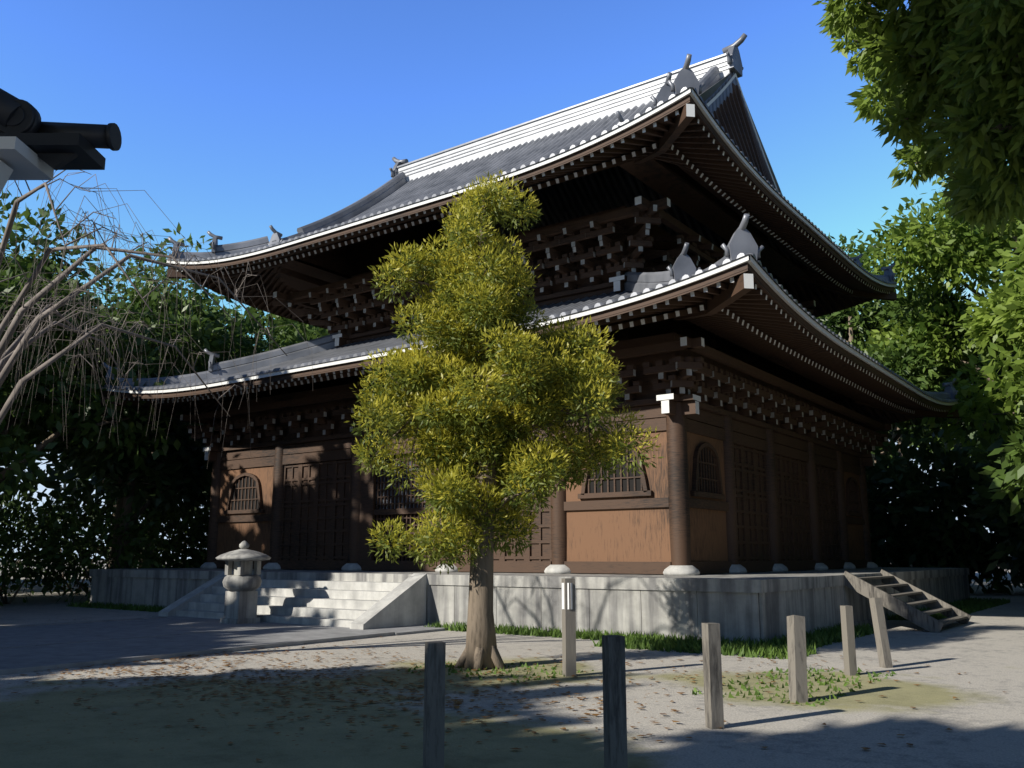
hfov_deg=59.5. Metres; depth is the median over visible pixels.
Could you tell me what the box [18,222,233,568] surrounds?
tree
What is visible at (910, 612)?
wooden side stair
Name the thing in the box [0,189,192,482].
tree
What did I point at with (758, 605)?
stone platform
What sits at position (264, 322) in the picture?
tree
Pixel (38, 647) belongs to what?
paved path
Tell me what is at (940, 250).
tree
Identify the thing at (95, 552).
shrubs
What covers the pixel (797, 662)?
wood post
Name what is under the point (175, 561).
shrubs
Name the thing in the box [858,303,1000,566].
tree
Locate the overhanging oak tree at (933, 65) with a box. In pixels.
[811,0,1023,236]
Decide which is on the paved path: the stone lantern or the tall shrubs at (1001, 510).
the stone lantern
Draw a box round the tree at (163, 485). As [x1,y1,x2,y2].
[33,353,213,568]
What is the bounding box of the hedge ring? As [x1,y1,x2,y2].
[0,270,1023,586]
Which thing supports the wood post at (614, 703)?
on the ground
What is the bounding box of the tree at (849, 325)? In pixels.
[816,231,1005,475]
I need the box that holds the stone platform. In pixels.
[89,567,969,643]
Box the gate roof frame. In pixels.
[0,88,121,193]
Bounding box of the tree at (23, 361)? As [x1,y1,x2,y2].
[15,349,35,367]
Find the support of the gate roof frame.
on the ground
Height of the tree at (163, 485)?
10.278 m
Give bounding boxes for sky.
[0,0,1012,559]
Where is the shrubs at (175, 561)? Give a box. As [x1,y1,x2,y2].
[0,495,208,605]
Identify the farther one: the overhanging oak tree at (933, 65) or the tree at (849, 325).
the tree at (849, 325)
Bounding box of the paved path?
[0,616,450,674]
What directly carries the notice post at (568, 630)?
on the ground
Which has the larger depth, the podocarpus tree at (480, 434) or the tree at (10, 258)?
the tree at (10, 258)
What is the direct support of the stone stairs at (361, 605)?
on the paved path
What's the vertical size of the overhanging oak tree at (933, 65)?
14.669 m
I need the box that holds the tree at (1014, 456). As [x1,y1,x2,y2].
[978,377,1023,515]
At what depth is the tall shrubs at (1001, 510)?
31.98 m
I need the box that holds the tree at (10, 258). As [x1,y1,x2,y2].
[0,219,89,446]
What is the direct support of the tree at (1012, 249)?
on the ground
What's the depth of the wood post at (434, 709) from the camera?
7.04 m
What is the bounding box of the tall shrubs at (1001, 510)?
[960,399,1023,587]
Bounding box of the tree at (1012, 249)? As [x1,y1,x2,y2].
[1002,217,1023,285]
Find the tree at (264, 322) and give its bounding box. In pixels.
[210,295,316,357]
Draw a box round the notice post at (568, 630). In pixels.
[561,578,575,676]
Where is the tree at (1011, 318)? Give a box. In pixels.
[920,224,1023,465]
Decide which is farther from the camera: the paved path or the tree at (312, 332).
the tree at (312, 332)
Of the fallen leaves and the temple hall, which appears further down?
the fallen leaves
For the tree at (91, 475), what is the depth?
69.70 m
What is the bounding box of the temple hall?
[101,33,958,575]
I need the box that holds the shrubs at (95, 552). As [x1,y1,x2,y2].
[0,479,209,595]
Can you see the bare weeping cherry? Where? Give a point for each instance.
(10, 355)
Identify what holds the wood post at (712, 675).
on the ground
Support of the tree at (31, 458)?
on the ground
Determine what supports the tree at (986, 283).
on the ground
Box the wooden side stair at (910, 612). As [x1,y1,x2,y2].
[843,569,970,632]
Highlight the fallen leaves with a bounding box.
[11,619,1003,760]
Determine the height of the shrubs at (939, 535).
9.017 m
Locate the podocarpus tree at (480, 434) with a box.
[344,170,663,670]
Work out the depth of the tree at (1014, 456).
24.89 m
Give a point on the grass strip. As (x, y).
(778, 648)
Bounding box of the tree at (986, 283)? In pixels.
[960,267,1014,461]
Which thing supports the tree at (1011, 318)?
on the ground
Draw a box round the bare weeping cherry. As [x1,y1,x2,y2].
[0,170,312,465]
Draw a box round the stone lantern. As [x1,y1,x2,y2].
[216,541,270,623]
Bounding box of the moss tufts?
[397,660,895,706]
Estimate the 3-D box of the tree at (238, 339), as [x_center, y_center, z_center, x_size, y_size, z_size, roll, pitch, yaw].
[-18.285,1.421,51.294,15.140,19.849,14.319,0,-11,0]
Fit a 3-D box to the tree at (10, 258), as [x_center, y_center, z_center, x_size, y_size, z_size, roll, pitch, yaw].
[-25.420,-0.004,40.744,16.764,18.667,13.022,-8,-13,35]
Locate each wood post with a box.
[423,641,445,767]
[602,635,627,767]
[701,623,723,728]
[787,615,807,702]
[840,605,856,675]
[869,597,892,667]
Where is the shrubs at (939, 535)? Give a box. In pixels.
[865,423,1023,594]
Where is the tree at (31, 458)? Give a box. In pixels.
[0,419,57,498]
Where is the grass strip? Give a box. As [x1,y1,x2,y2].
[66,596,1009,658]
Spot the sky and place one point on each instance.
(238, 119)
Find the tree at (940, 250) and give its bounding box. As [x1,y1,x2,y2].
[849,164,1023,397]
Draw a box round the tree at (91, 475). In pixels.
[60,296,210,524]
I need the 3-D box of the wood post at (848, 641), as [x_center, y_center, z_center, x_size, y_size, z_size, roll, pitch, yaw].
[4.730,3.624,12.588,0.120,0.990,0.120,3,-11,-17]
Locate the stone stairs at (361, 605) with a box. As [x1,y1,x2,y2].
[158,571,426,629]
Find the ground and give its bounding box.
[0,560,1023,767]
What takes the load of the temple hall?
on the stone platform
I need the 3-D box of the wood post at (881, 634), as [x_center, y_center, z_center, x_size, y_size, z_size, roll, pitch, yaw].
[5.565,3.771,13.514,0.154,1.073,0.296,3,-11,-16]
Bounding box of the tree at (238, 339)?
[103,249,287,566]

